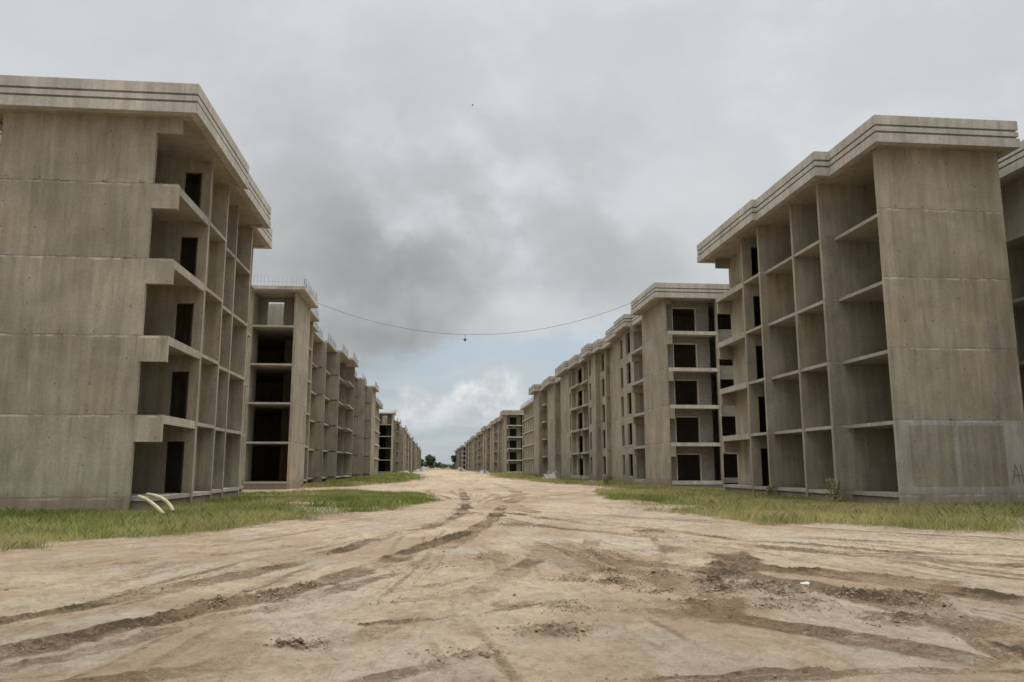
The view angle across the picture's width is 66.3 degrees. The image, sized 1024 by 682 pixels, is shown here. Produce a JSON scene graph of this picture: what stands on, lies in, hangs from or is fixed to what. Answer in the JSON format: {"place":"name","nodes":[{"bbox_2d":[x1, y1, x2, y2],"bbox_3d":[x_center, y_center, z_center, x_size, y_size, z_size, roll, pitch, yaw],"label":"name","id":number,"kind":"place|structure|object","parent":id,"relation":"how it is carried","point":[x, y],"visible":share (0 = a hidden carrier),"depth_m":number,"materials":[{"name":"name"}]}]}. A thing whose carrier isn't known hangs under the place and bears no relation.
{"place":"outdoors","nodes":[
{"label":"outdoors","id":0,"kind":"place"},
{"bbox_2d":[0,468,1023,681],"bbox_3d":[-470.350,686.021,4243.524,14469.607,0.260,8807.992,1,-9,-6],"label":"ground","id":1,"kind":"structure","parent":0,"point":[661,640],"depth_m":9.59,"materials":[{"name":"soil"}]},
{"bbox_2d":[0,75,272,512],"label":"apartment block","id":2,"kind":"structure","parent":1,"relation":"on","point":[135,224],"depth_m":29.71,"materials":[{"name":"concrete"}]},
{"bbox_2d":[137,495,163,512],"bbox_3d":[-12.269,5.606,26.677,1.992,0.692,0.129,-8,-12,39],"label":"plastic pipe","id":3,"kind":"object","parent":1,"relation":"on","point":[153,504],"visible":0.88,"depth_m":26.63,"materials":[{"name":"beige plastic"}]},
{"bbox_2d":[146,493,174,510],"bbox_3d":[-12.155,5.607,27.191,1.736,0.650,0.241,-6,-11,35],"label":"plastic pipe","id":4,"kind":"object","parent":1,"relation":"on","point":[167,502],"visible":0.94,"depth_m":27.21,"materials":[{"name":"beige plastic"}]},
{"bbox_2d":[241,275,378,488],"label":"apartment block","id":5,"kind":"structure","parent":1,"relation":"on","point":[310,404],"depth_m":70.56,"materials":[{"name":"concrete"}]},
{"bbox_2d":[318,300,636,340],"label":"overhead cable","id":6,"kind":"object","parent":5,"relation":"attached to","point":[464,339],"visible":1,"depth_m":66.06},
{"bbox_2d":[374,397,382,474],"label":"apartment block","id":7,"kind":"structure","parent":1,"relation":"on","point":[378,405],"depth_m":173.94,"materials":[{"name":"concrete"}]},
{"bbox_2d":[378,410,405,473],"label":"apartment block","id":8,"kind":"structure","parent":1,"relation":"on","point":[391,438],"depth_m":208.46,"materials":[{"name":"concrete"}]},
{"bbox_2d":[404,428,412,470],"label":"apartment block","id":9,"kind":"structure","parent":1,"relation":"on","point":[407,451],"depth_m":330.66,"materials":[{"name":"concrete"}]},
{"bbox_2d":[411,436,416,469],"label":"apartment block","id":10,"kind":"structure","parent":1,"relation":"on","point":[413,462],"depth_m":419.95,"materials":[{"name":"concrete"}]},
{"bbox_2d":[416,443,419,469],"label":"apartment block","id":11,"kind":"structure","parent":1,"relation":"on","point":[417,457],"depth_m":536.73,"materials":[{"name":"concrete"}]},
{"bbox_2d":[419,449,421,467],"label":"apartment block","id":12,"kind":"structure","parent":1,"relation":"on","point":[420,450],"depth_m":597.73,"materials":[{"name":"concrete"}]},
{"bbox_2d":[414,468,428,471],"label":"rubble heap","id":13,"kind":"object","parent":1,"relation":"on","point":[421,470],"visible":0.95,"depth_m":291.33,"materials":[{"name":"grey concrete"}]},
{"bbox_2d":[423,454,435,468],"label":"tree","id":14,"kind":"object","parent":1,"relation":"on","point":[430,460],"visible":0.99,"depth_m":686.62,"materials":[{"name":"green plant"}]},
{"bbox_2d":[434,462,441,468],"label":"tree","id":15,"kind":"object","parent":1,"relation":"on","point":[437,465],"visible":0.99,"depth_m":746.10,"materials":[{"name":"green plant"}]},
{"bbox_2d":[440,463,448,468],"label":"tree","id":16,"kind":"object","parent":1,"relation":"on","point":[444,466],"visible":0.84,"depth_m":786.03,"materials":[{"name":"green plant"}]},
{"bbox_2d":[451,455,456,468],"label":"tree","id":17,"kind":"object","parent":1,"relation":"on","point":[453,457],"visible":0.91,"depth_m":679.33,"materials":[{"name":"green plant"}]},
{"bbox_2d":[454,450,458,468],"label":"apartment block","id":18,"kind":"structure","parent":1,"relation":"on","point":[456,461],"depth_m":673.71,"materials":[{"name":"concrete"}]},
{"bbox_2d":[457,445,465,469],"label":"apartment block","id":19,"kind":"structure","parent":1,"relation":"on","point":[461,455],"depth_m":522.43,"materials":[{"name":"concrete"}]},
{"bbox_2d":[464,437,472,470],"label":"apartment block","id":20,"kind":"structure","parent":1,"relation":"on","point":[469,456],"depth_m":420.48,"materials":[{"name":"concrete"}]},
{"bbox_2d":[471,428,484,470],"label":"apartment block","id":21,"kind":"structure","parent":1,"relation":"on","point":[478,438],"depth_m":326.06,"materials":[{"name":"concrete"}]},
{"bbox_2d":[477,469,488,473],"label":"rubble heap","id":22,"kind":"object","parent":1,"relation":"on","point":[483,471],"visible":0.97,"depth_m":201.26,"materials":[{"name":"grey concrete"}]},
{"bbox_2d":[483,410,523,473],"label":"apartment block","id":23,"kind":"structure","parent":1,"relation":"on","point":[504,442],"depth_m":207.32,"materials":[{"name":"concrete"}]},
{"bbox_2d":[0,510,1021,681],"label":"mud clods","id":24,"kind":"object","parent":1,"relation":"on","point":[314,642],"visible":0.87,"depth_m":9.69,"materials":[{"name":"brown soil"}]},
{"bbox_2d":[520,396,533,474],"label":"apartment block","id":25,"kind":"structure","parent":1,"relation":"on","point":[528,433],"depth_m":173.95,"materials":[{"name":"concrete"}]},
{"bbox_2d":[542,469,564,478],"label":"rubble heap","id":26,"kind":"object","parent":1,"relation":"on","point":[553,473],"visible":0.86,"depth_m":99.88,"materials":[{"name":"grey concrete"}]},
{"bbox_2d":[601,476,609,485],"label":"weed bush","id":27,"kind":"object","parent":1,"relation":"on","point":[606,480],"visible":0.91,"depth_m":69.47,"materials":[{"name":"green plant"}]},
{"bbox_2d":[528,282,737,487],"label":"apartment block","id":28,"kind":"structure","parent":1,"relation":"on","point":[634,395],"depth_m":69.35,"materials":[{"name":"concrete"}]},
{"bbox_2d":[672,308,695,330],"bbox_3d":[13.991,-1.664,63.931,1.998,2.094,0.205,1,-9,-6],"label":"window frame","id":29,"kind":"structure","parent":28,"relation":"in","point":[672,308],"depth_m":63.97,"materials":[{"name":"concrete"}]},
{"bbox_2d":[673,343,697,367],"bbox_3d":[13.991,1.249,63.461,1.998,2.094,0.205,1,-9,-6],"label":"window frame","id":30,"kind":"structure","parent":28,"relation":"in","point":[673,343],"depth_m":63.49,"materials":[{"name":"concrete"}]},
{"bbox_2d":[674,380,698,404],"bbox_3d":[13.991,4.161,62.991,1.998,2.094,0.205,1,-9,-6],"label":"window frame","id":31,"kind":"structure","parent":28,"relation":"in","point":[674,380],"depth_m":63.02,"materials":[{"name":"concrete"}]},
{"bbox_2d":[675,416,699,442],"bbox_3d":[13.991,7.073,62.522,1.998,2.094,0.205,1,-9,-6],"label":"window frame","id":32,"kind":"structure","parent":28,"relation":"in","point":[675,416],"depth_m":62.55,"materials":[{"name":"concrete"}]},
{"bbox_2d":[676,454,701,480],"bbox_3d":[13.991,9.986,62.052,1.998,2.094,0.205,1,-9,-6],"label":"window frame","id":33,"kind":"structure","parent":28,"relation":"in","point":[676,454],"depth_m":62.03,"materials":[{"name":"concrete"}]},
{"bbox_2d":[764,485,774,495],"bbox_3d":[13.554,7.949,41.291,0.581,0.760,0.563,-4,-10,23],"label":"weed bush","id":34,"kind":"object","parent":1,"relation":"on","point":[769,491],"visible":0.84,"depth_m":41.22,"materials":[{"name":"green plant"}]},
{"bbox_2d":[824,478,843,502],"bbox_3d":[14.057,6.597,34.315,0.872,1.209,0.983,1,-9,-6],"label":"weed bush","id":35,"kind":"object","parent":1,"relation":"on","point":[836,496],"visible":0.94,"depth_m":34.30,"materials":[{"name":"green plant"}]},
{"bbox_2d":[697,115,1023,505],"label":"apartment block","id":36,"kind":"structure","parent":1,"relation":"on","point":[869,347],"depth_m":34.33,"materials":[{"name":"grey concrete"}]},
{"bbox_2d":[998,140,1023,408],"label":"apartment block","id":37,"kind":"structure","parent":1,"relation":"on","point":[1011,170],"depth_m":37.28,"materials":[{"name":"concrete"}]},
{"bbox_2d":[0,470,1023,552],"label":"grass","id":38,"kind":"structure","parent":0,"point":[222,514],"depth_m":26.50,"materials":[{"name":"green plant"}]},
{"bbox_2d":[0,0,1023,467],"label":"sky","id":39,"kind":"structure","parent":0,"point":[599,143],"materials":[{"name":"grey"}]}
]}

